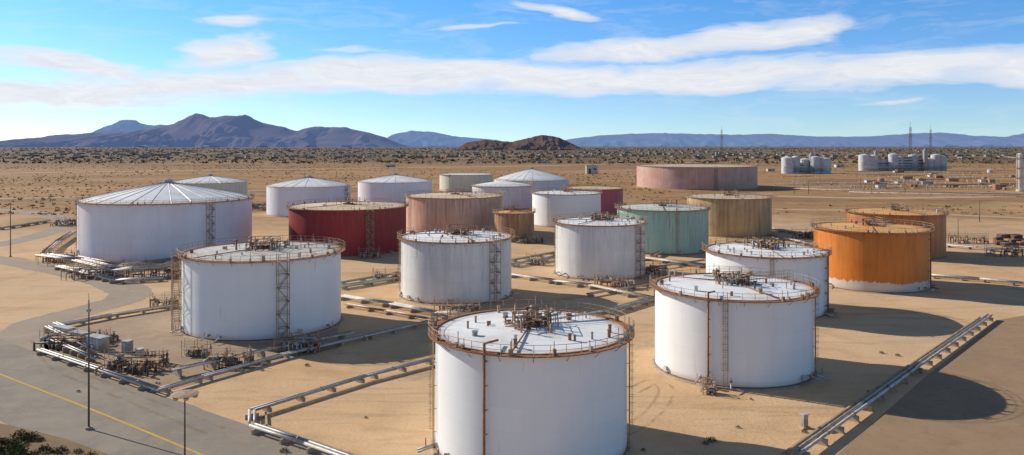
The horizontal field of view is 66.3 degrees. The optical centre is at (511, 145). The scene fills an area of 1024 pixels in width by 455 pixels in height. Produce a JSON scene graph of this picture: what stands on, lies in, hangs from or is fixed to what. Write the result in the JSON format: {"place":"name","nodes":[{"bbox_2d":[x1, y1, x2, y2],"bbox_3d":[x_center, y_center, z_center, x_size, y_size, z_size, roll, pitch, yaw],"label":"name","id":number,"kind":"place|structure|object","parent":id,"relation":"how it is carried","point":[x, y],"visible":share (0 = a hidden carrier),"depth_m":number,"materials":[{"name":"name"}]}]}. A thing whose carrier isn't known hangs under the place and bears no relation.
{"place":"outdoors","nodes":[
{"label":"outdoors","id":0,"kind":"place"},
{"bbox_2d":[0,208,75,246],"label":"dirt track","id":1,"kind":"structure","parent":0,"point":[49,231],"depth_m":306.24,"materials":[{"name":"soil"}]},
{"bbox_2d":[50,216,75,226],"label":"valve manifold","id":2,"kind":"object","parent":1,"relation":"on","point":[65,221],"visible":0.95,"depth_m":321.02,"materials":[{"name":"metal"}]},
{"bbox_2d":[0,256,153,373],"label":"access road","id":3,"kind":"structure","parent":0,"point":[24,333],"depth_m":162.17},
{"bbox_2d":[91,120,209,146],"bbox_3d":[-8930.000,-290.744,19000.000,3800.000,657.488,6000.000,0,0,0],"label":"mountain range","id":4,"kind":"structure","parent":0,"point":[124,126],"depth_m":18538.53,"materials":[{"name":"stone"}]},
{"bbox_2d":[0,339,329,454],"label":"asphalt road","id":5,"kind":"structure","parent":0,"point":[37,410],"depth_m":95.22,"materials":[{"name":"asphalt"}]},
{"bbox_2d":[85,300,92,429],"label":"utility pole","id":6,"kind":"object","parent":5,"relation":"on","point":[89,426],"visible":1,"depth_m":90.96,"materials":[{"name":"metal"}]},
{"bbox_2d":[0,374,202,454],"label":"road centre line","id":7,"kind":"object","parent":5,"relation":"on","point":[106,415],"visible":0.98,"depth_m":95.20,"materials":[{"name":"yellow paint"}]},
{"bbox_2d":[170,389,198,454],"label":"yard light","id":8,"kind":"object","parent":5,"relation":"on","point":[185,395],"visible":1,"depth_m":75.20,"materials":[{"name":"metal"}]},
{"bbox_2d":[0,186,357,198],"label":"dirt track","id":9,"kind":"structure","parent":0,"point":[91,196],"depth_m":493.21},
{"bbox_2d":[0,113,414,146],"bbox_3d":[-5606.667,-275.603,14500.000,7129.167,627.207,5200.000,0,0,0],"label":"mountain range","id":10,"kind":"structure","parent":0,"point":[197,130],"depth_m":13435.41,"materials":[{"name":"stone"}]},
{"bbox_2d":[24,161,851,172],"bbox_3d":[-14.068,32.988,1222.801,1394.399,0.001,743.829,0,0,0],"label":"dirt track","id":11,"kind":"structure","parent":0,"point":[351,168],"depth_m":1104.03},
{"bbox_2d":[387,130,498,145],"bbox_3d":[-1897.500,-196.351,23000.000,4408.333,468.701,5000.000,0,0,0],"label":"mountain range","id":12,"kind":"structure","parent":0,"point":[416,138],"depth_m":22249.02,"materials":[{"name":"stone"}]},
{"bbox_2d":[0,146,1023,454],"bbox_3d":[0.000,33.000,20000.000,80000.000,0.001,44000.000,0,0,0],"label":"ground","id":13,"kind":"structure","parent":0,"point":[856,334],"depth_m":165.34,"materials":[{"name":"sand"}]},
{"bbox_2d":[0,220,50,229],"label":"pipeline","id":14,"kind":"object","parent":13,"relation":"on","point":[23,225],"visible":1,"depth_m":317.44,"materials":[{"name":"white paint"}]},
{"bbox_2d":[0,424,108,454],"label":"verge","id":15,"kind":"structure","parent":13,"relation":"on","point":[52,441],"depth_m":86.57,"materials":[{"name":"soil"}]},
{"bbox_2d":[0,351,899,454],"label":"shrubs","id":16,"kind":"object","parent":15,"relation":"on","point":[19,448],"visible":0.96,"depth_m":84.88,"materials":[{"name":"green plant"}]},
{"bbox_2d":[40,231,75,257],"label":"pipeline","id":17,"kind":"object","parent":13,"relation":"on","point":[59,240],"visible":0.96,"depth_m":252.05,"materials":[{"name":"metal"}]},
{"bbox_2d":[42,247,78,262],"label":"valve manifold","id":18,"kind":"object","parent":13,"relation":"on","point":[49,259],"visible":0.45,"depth_m":221.85,"materials":[{"name":"metal"}]},
{"bbox_2d":[61,261,135,279],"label":"valve manifold","id":19,"kind":"object","parent":13,"relation":"on","point":[101,272],"visible":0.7,"depth_m":194.46,"materials":[{"name":"white paint"}]},
{"bbox_2d":[54,265,162,283],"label":"pipeline","id":20,"kind":"object","parent":13,"relation":"on","point":[111,279],"visible":0.9,"depth_m":189.56,"materials":[{"name":"white paint"}]},
{"bbox_2d":[35,253,181,270],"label":"pipeline","id":21,"kind":"object","parent":13,"relation":"on","point":[146,261],"visible":0.42,"depth_m":211.91,"materials":[{"name":"metal"}]},
{"bbox_2d":[38,253,181,277],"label":"pipeline","id":22,"kind":"object","parent":13,"relation":"on","point":[90,262],"visible":0.93,"depth_m":200.24,"materials":[{"name":"white paint"}]},
{"bbox_2d":[43,303,181,328],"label":"pipeline","id":23,"kind":"object","parent":13,"relation":"on","point":[110,315],"visible":0.9,"depth_m":149.84,"materials":[{"name":"white paint"}]},
{"bbox_2d":[123,260,181,278],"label":"valve manifold","id":24,"kind":"object","parent":13,"relation":"on","point":[166,274],"visible":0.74,"depth_m":195.65,"materials":[{"name":"metal"}]},
{"bbox_2d":[149,292,177,306],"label":"valve manifold","id":25,"kind":"object","parent":13,"relation":"on","point":[156,301],"visible":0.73,"depth_m":159.38,"materials":[{"name":"metal"}]},
{"bbox_2d":[74,178,254,262],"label":"domed white storage tank","id":26,"kind":"object","parent":13,"relation":"on","point":[154,221],"visible":0.91,"depth_m":221.69,"materials":[{"name":"metal"}]},
{"bbox_2d":[45,307,339,393],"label":"gravel yard","id":27,"kind":"structure","parent":13,"relation":"on","point":[150,331],"depth_m":128.99,"materials":[{"name":"gravel"}]},
{"bbox_2d":[51,324,76,332],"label":"equipment cabinet","id":28,"kind":"object","parent":27,"relation":"on","point":[60,327],"visible":0.53,"depth_m":135.43,"materials":[{"name":"metal"}]},
{"bbox_2d":[44,325,99,354],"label":"pump station header","id":29,"kind":"object","parent":27,"relation":"on","point":[84,347],"visible":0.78,"depth_m":126.65,"materials":[{"name":"white paint"}]},
{"bbox_2d":[48,338,100,361],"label":"pump station header","id":30,"kind":"object","parent":27,"relation":"on","point":[73,351],"visible":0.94,"depth_m":122.61,"materials":[{"name":"white paint"}]},
{"bbox_2d":[33,327,118,350],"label":"pump station","id":31,"kind":"object","parent":27,"relation":"on","point":[69,339],"visible":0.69,"depth_m":128.77,"materials":[{"name":"white paint"}]},
{"bbox_2d":[68,329,87,339],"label":"equipment cabinet","id":32,"kind":"object","parent":27,"relation":"on","point":[77,332],"visible":0.42,"depth_m":130.92,"materials":[{"name":"metal"}]},
{"bbox_2d":[86,333,111,352],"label":"equipment cabinet","id":33,"kind":"object","parent":27,"relation":"on","point":[101,342],"visible":0.69,"depth_m":125.32,"materials":[{"name":"metal"}]},
{"bbox_2d":[119,339,133,352],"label":"equipment cabinet","id":34,"kind":"object","parent":27,"relation":"on","point":[126,344],"visible":0.75,"depth_m":124.06,"materials":[{"name":"metal"}]},
{"bbox_2d":[95,348,168,375],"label":"valve manifold","id":35,"kind":"object","parent":27,"relation":"on","point":[119,361],"visible":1,"depth_m":114.83,"materials":[{"name":"metal"}]},
{"bbox_2d":[181,338,211,357],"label":"valve manifold","id":36,"kind":"object","parent":27,"relation":"on","point":[197,351],"visible":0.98,"depth_m":122.48,"materials":[{"name":"white paint"}]},
{"bbox_2d":[203,346,253,369],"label":"valve manifold","id":37,"kind":"object","parent":27,"relation":"on","point":[247,357],"visible":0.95,"depth_m":116.93,"materials":[{"name":"metal"}]},
{"bbox_2d":[170,234,344,342],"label":"white storage tank","id":38,"kind":"object","parent":27,"relation":"on","point":[249,291],"visible":1,"depth_m":133.78,"materials":[{"name":"metal"}]},
{"bbox_2d":[169,331,354,376],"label":"pipeline","id":39,"kind":"object","parent":27,"relation":"on","point":[212,363],"visible":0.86,"depth_m":120.32,"materials":[{"name":"white paint"}]},
{"bbox_2d":[274,329,321,354],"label":"valve manifold","id":40,"kind":"object","parent":27,"relation":"on","point":[291,341],"visible":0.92,"depth_m":124.82,"materials":[{"name":"metal"}]},
{"bbox_2d":[173,174,248,194],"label":"domed white storage tank","id":41,"kind":"object","parent":13,"relation":"on","point":[239,185],"visible":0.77,"depth_m":421.63,"materials":[{"name":"metal"}]},
{"bbox_2d":[36,320,430,393],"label":"pipeline","id":42,"kind":"object","parent":13,"relation":"on","point":[121,376],"visible":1,"depth_m":115.80,"materials":[{"name":"white paint"}]},
{"bbox_2d":[252,199,265,210],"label":"valve manifold","id":43,"kind":"object","parent":13,"relation":"on","point":[257,202],"visible":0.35,"depth_m":395.39,"materials":[{"name":"metal"}]},
{"bbox_2d":[265,175,350,217],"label":"domed white storage tank","id":44,"kind":"object","parent":13,"relation":"on","point":[280,195],"visible":0.73,"depth_m":360.84,"materials":[{"name":"metal"}]},
{"bbox_2d":[245,357,435,454],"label":"pipeline","id":45,"kind":"object","parent":13,"relation":"on","point":[312,444],"visible":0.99,"depth_m":97.53,"materials":[{"name":"white paint"}]},
{"bbox_2d":[286,197,408,257],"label":"dark red storage tank","id":46,"kind":"object","parent":13,"relation":"on","point":[355,225],"visible":0.82,"depth_m":233.46,"materials":[{"name":"metal"}]},
{"bbox_2d":[358,246,379,258],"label":"valve manifold","id":47,"kind":"object","parent":13,"relation":"on","point":[371,255],"visible":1,"depth_m":228.69,"materials":[{"name":"metal"}]},
{"bbox_2d":[341,276,400,289],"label":"pipeline","id":48,"kind":"object","parent":13,"relation":"on","point":[367,283],"visible":0.88,"depth_m":183.98,"materials":[{"name":"beige paint"}]},
{"bbox_2d":[341,272,400,283],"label":"pipeline","id":49,"kind":"object","parent":13,"relation":"on","point":[357,279],"visible":0.59,"depth_m":189.35,"materials":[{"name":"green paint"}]},
{"bbox_2d":[372,267,397,280],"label":"valve manifold","id":50,"kind":"object","parent":13,"relation":"on","point":[382,276],"visible":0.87,"depth_m":192.63,"materials":[{"name":"metal"}]},
{"bbox_2d":[345,303,432,319],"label":"pipeline","id":51,"kind":"object","parent":13,"relation":"on","point":[388,312],"visible":0.99,"depth_m":152.74,"materials":[{"name":"metal"}]},
{"bbox_2d":[358,173,431,203],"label":"domed white storage tank","id":52,"kind":"object","parent":13,"relation":"on","point":[395,186],"visible":0.8,"depth_m":424.66,"materials":[{"name":"metal"}]},
{"bbox_2d":[341,294,467,315],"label":"pipeline","id":53,"kind":"object","parent":13,"relation":"on","point":[391,304],"visible":0.73,"depth_m":158.71,"materials":[{"name":"white paint"}]},
{"bbox_2d":[431,309,469,321],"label":"valve manifold","id":54,"kind":"object","parent":13,"relation":"on","point":[433,316],"visible":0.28,"depth_m":144.61,"materials":[{"name":"metal"}]},
{"bbox_2d":[405,189,504,231],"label":"peach storage tank","id":55,"kind":"object","parent":13,"relation":"on","point":[431,211],"visible":0.9,"depth_m":281.79,"materials":[{"name":"metal"}]},
{"bbox_2d":[434,296,480,311],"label":"valve manifold","id":56,"kind":"object","parent":13,"relation":"on","point":[474,309],"visible":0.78,"depth_m":154.44,"materials":[{"name":"white paint"}]},
{"bbox_2d":[397,224,519,305],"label":"white storage tank","id":57,"kind":"object","parent":13,"relation":"on","point":[450,262],"visible":0.97,"depth_m":163.03,"materials":[{"name":"metal"}]},
{"bbox_2d":[439,172,493,191],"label":"cream storage tank","id":58,"kind":"object","parent":13,"relation":"on","point":[454,180],"visible":0.85,"depth_m":552.49,"materials":[{"name":"metal"}]},
{"bbox_2d":[471,181,532,209],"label":"white storage tank","id":59,"kind":"object","parent":13,"relation":"on","point":[519,195],"visible":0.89,"depth_m":403.12,"materials":[{"name":"metal"}]},
{"bbox_2d":[0,155,1021,214],"bbox_3d":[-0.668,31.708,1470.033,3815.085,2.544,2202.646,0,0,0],"label":"desert scrub","id":60,"kind":"object","parent":13,"relation":"on","point":[40,213],"visible":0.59,"depth_m":836.00,"materials":[{"name":"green plant"}]},
{"bbox_2d":[0,147,1023,163],"bbox_3d":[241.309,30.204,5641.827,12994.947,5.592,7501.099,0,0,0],"label":"desert shrubs","id":61,"kind":"object","parent":13,"relation":"on","point":[78,155],"visible":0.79,"depth_m":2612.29,"materials":[{"name":"plant"}]},
{"bbox_2d":[493,205,535,242],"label":"rusty storage tank","id":62,"kind":"object","parent":13,"relation":"on","point":[518,221],"visible":0.91,"depth_m":266.84,"materials":[{"name":"metal"}]},
{"bbox_2d":[417,296,634,454],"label":"white storage tank","id":63,"kind":"object","parent":13,"relation":"on","point":[532,379],"visible":1,"depth_m":78.92,"materials":[{"name":"metal"}]},
{"bbox_2d":[515,233,543,243],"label":"valve manifold","id":64,"kind":"object","parent":13,"relation":"on","point":[525,241],"visible":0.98,"depth_m":263.99,"materials":[{"name":"metal"}]},
{"bbox_2d":[494,167,568,191],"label":"domed white storage tank","id":65,"kind":"object","parent":13,"relation":"on","point":[538,179],"visible":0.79,"depth_m":484.17,"materials":[{"name":"metal"}]},
{"bbox_2d":[511,256,554,267],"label":"pipeline","id":66,"kind":"object","parent":13,"relation":"on","point":[519,263],"visible":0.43,"depth_m":215.63,"materials":[{"name":"white paint"}]},
{"bbox_2d":[511,251,554,261],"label":"pipeline","id":67,"kind":"object","parent":13,"relation":"on","point":[524,257],"visible":0.61,"depth_m":225.75,"materials":[{"name":"white paint"}]},
{"bbox_2d":[526,252,544,265],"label":"valve manifold","id":68,"kind":"object","parent":13,"relation":"on","point":[535,260],"visible":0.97,"depth_m":215.82,"materials":[{"name":"metal"}]},
{"bbox_2d":[531,186,601,227],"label":"white storage tank","id":69,"kind":"object","parent":13,"relation":"on","point":[564,202],"visible":0.89,"depth_m":314.29,"materials":[{"name":"metal"}]},
{"bbox_2d":[511,273,654,301],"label":"pipeline","id":70,"kind":"object","parent":13,"relation":"on","point":[579,284],"visible":0.98,"depth_m":181.54,"materials":[{"name":"white paint"}]},
{"bbox_2d":[585,165,597,173],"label":"white shed","id":71,"kind":"structure","parent":13,"relation":"on","point":[591,169],"depth_m":895.00,"materials":[{"name":"paint"}]},
{"bbox_2d":[563,184,623,213],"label":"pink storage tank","id":72,"kind":"object","parent":13,"relation":"on","point":[611,197],"visible":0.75,"depth_m":376.26,"materials":[{"name":"metal"}]},
{"bbox_2d":[552,211,653,280],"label":"white storage tank","id":73,"kind":"object","parent":13,"relation":"on","point":[591,247],"visible":0.98,"depth_m":192.36,"materials":[{"name":"metal"}]},
{"bbox_2d":[594,272,634,289],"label":"valve manifold","id":74,"kind":"object","parent":13,"relation":"on","point":[616,282],"visible":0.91,"depth_m":181.06,"materials":[{"name":"metal"}]},
{"bbox_2d":[586,282,649,296],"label":"pipeline","id":75,"kind":"object","parent":13,"relation":"on","point":[629,288],"visible":0.68,"depth_m":176.58,"materials":[{"name":"white paint"}]},
{"bbox_2d":[603,297,654,314],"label":"pipeline","id":76,"kind":"object","parent":13,"relation":"on","point":[641,301],"visible":0.87,"depth_m":157.35,"materials":[{"name":"metal"}]},
{"bbox_2d":[645,261,667,274],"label":"valve manifold","id":77,"kind":"object","parent":13,"relation":"on","point":[652,267],"visible":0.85,"depth_m":200.28,"materials":[{"name":"metal"}]},
{"bbox_2d":[615,199,710,255],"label":"mint green storage tank","id":78,"kind":"object","parent":13,"relation":"on","point":[676,229],"visible":0.83,"depth_m":235.67,"materials":[{"name":"metal"}]},
{"bbox_2d":[645,256,705,267],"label":"pipeline","id":79,"kind":"object","parent":13,"relation":"on","point":[664,260],"visible":0.81,"depth_m":217.53,"materials":[{"name":"white paint"}]},
{"bbox_2d":[645,259,705,270],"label":"pipeline","id":80,"kind":"object","parent":13,"relation":"on","point":[679,264],"visible":0.65,"depth_m":212.54,"materials":[{"name":"metal"}]},
{"bbox_2d":[636,163,757,189],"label":"salmon storage tank","id":81,"kind":"object","parent":13,"relation":"on","point":[683,176],"visible":1,"depth_m":580.68,"materials":[{"name":"metal"}]},
{"bbox_2d":[700,375,715,394],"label":"valve manifold","id":82,"kind":"object","parent":13,"relation":"on","point":[710,387],"visible":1,"depth_m":104.01,"materials":[{"name":"metal"}]},
{"bbox_2d":[685,190,773,237],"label":"tan storage tank","id":83,"kind":"object","parent":13,"relation":"on","point":[742,215],"visible":0.89,"depth_m":280.47,"materials":[{"name":"metal"}]},
{"bbox_2d":[649,266,829,391],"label":"white storage tank","id":84,"kind":"object","parent":13,"relation":"on","point":[750,331],"visible":1,"depth_m":107.73,"materials":[{"name":"metal"}]},
{"bbox_2d":[702,237,838,320],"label":"white storage tank","id":85,"kind":"object","parent":13,"relation":"on","point":[766,254],"visible":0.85,"depth_m":150.54,"materials":[{"name":"metal"}]},
{"bbox_2d":[770,234,813,244],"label":"pipeline","id":86,"kind":"object","parent":13,"relation":"on","point":[779,236],"visible":0.71,"depth_m":269.89,"materials":[{"name":"white paint"}]},
{"bbox_2d":[772,227,813,235],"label":"pipeline","id":87,"kind":"object","parent":13,"relation":"on","point":[785,230],"visible":0.52,"depth_m":295.04,"materials":[{"name":"metal"}]},
{"bbox_2d":[792,230,813,238],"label":"valve manifold","id":88,"kind":"object","parent":13,"relation":"on","point":[809,234],"visible":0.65,"depth_m":276.14,"materials":[{"name":"metal"}]},
{"bbox_2d":[798,412,810,428],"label":"equipment cabinet","id":89,"kind":"object","parent":13,"relation":"on","point":[804,420],"visible":1,"depth_m":91.24,"materials":[{"name":"metal"}]},
{"bbox_2d":[781,152,831,173],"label":"distant refinery","id":90,"kind":"structure","parent":13,"relation":"on","point":[812,163],"depth_m":909.12,"materials":[{"name":"paint"}]},
{"bbox_2d":[773,183,914,185],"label":"pipeline","id":91,"kind":"object","parent":13,"relation":"on","point":[817,184],"visible":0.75,"depth_m":640.27,"materials":[{"name":"white paint"}]},
{"bbox_2d":[810,216,938,294],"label":"orange storage tank","id":92,"kind":"object","parent":13,"relation":"on","point":[874,256],"visible":0.85,"depth_m":175.68,"materials":[{"name":"metal"}]},
{"bbox_2d":[782,314,992,454],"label":"pipeline","id":93,"kind":"object","parent":13,"relation":"on","point":[885,386],"visible":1,"depth_m":103.24,"materials":[{"name":"white paint"}]},
{"bbox_2d":[844,203,949,259],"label":"orange storage tank","id":94,"kind":"object","parent":13,"relation":"on","point":[937,218],"visible":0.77,"depth_m":228.06,"materials":[{"name":"metal"}]},
{"bbox_2d":[778,167,1016,189],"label":"distant plant yard","id":95,"kind":"structure","parent":13,"relation":"on","point":[992,184],"depth_m":677.97,"materials":[{"name":"orange paint"}]},
{"bbox_2d":[774,188,1023,194],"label":"pipeline","id":96,"kind":"object","parent":13,"relation":"on","point":[898,191],"visible":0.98,"depth_m":541.75,"materials":[{"name":"white paint"}]},
{"bbox_2d":[858,148,951,170],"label":"distant refinery","id":97,"kind":"structure","parent":13,"relation":"on","point":[910,162],"depth_m":1000.31,"materials":[{"name":"paint"}]},
{"bbox_2d":[837,315,1023,454],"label":"graded yard","id":98,"kind":"structure","parent":13,"relation":"on","point":[968,399],"depth_m":97.78,"materials":[{"name":"sand"}]},
{"bbox_2d":[849,191,1023,197],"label":"pipeline","id":99,"kind":"object","parent":13,"relation":"on","point":[938,194],"visible":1,"depth_m":510.70,"materials":[{"name":"white paint"}]},
{"bbox_2d":[946,231,988,243],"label":"valve manifold","id":100,"kind":"object","parent":13,"relation":"on","point":[983,239],"visible":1,"depth_m":264.57,"materials":[{"name":"white paint"}]},
{"bbox_2d":[931,274,1023,285],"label":"pipeline","id":101,"kind":"object","parent":13,"relation":"on","point":[1012,282],"visible":0.97,"depth_m":189.61,"materials":[{"name":"white paint"}]},
{"bbox_2d":[946,244,1023,250],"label":"pipeline","id":102,"kind":"object","parent":13,"relation":"on","point":[968,246],"visible":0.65,"depth_m":247.57,"materials":[{"name":"white paint"}]},
{"bbox_2d":[987,242,1023,256],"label":"valve manifold","id":103,"kind":"object","parent":13,"relation":"on","point":[1015,251],"visible":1,"depth_m":232.59,"materials":[{"name":"metal"}]},
{"bbox_2d":[993,234,1023,246],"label":"stacked pipes","id":104,"kind":"object","parent":13,"relation":"on","point":[1016,240],"visible":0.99,"depth_m":262.34,"materials":[{"name":"metal"}]},
{"bbox_2d":[1015,153,1023,191],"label":"process column","id":105,"kind":"structure","parent":13,"relation":"on","point":[1020,172],"depth_m":556.20,"materials":[{"name":"metal"}]},
{"bbox_2d":[0,0,1023,141],"label":"sky","id":106,"kind":"structure","parent":0,"point":[501,70],"materials":[{"name":"blue"}]},
{"bbox_2d":[456,135,584,149],"bbox_3d":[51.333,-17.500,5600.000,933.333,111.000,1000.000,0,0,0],"label":"rocky hill","id":107,"kind":"structure","parent":0,"point":[542,142],"depth_m":5420.97,"materials":[{"name":"stone"}]},
{"bbox_2d":[566,132,1023,145],"bbox_3d":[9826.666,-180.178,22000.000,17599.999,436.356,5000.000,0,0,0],"label":"mountain range","id":108,"kind":"structure","parent":0,"point":[685,139],"depth_m":21010.41,"materials":[{"name":"stone"}]},
{"bbox_2d":[772,224,1023,235],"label":"dirt track","id":109,"kind":"structure","parent":0,"point":[798,227],"depth_m":302.66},
{"bbox_2d":[772,209,1023,218],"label":"dirt track","id":110,"kind":"structure","parent":0,"point":[949,214],"depth_m":372.42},
{"bbox_2d":[776,195,1023,198],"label":"dirt track","id":111,"kind":"structure","parent":0,"point":[900,197],"depth_m":493.21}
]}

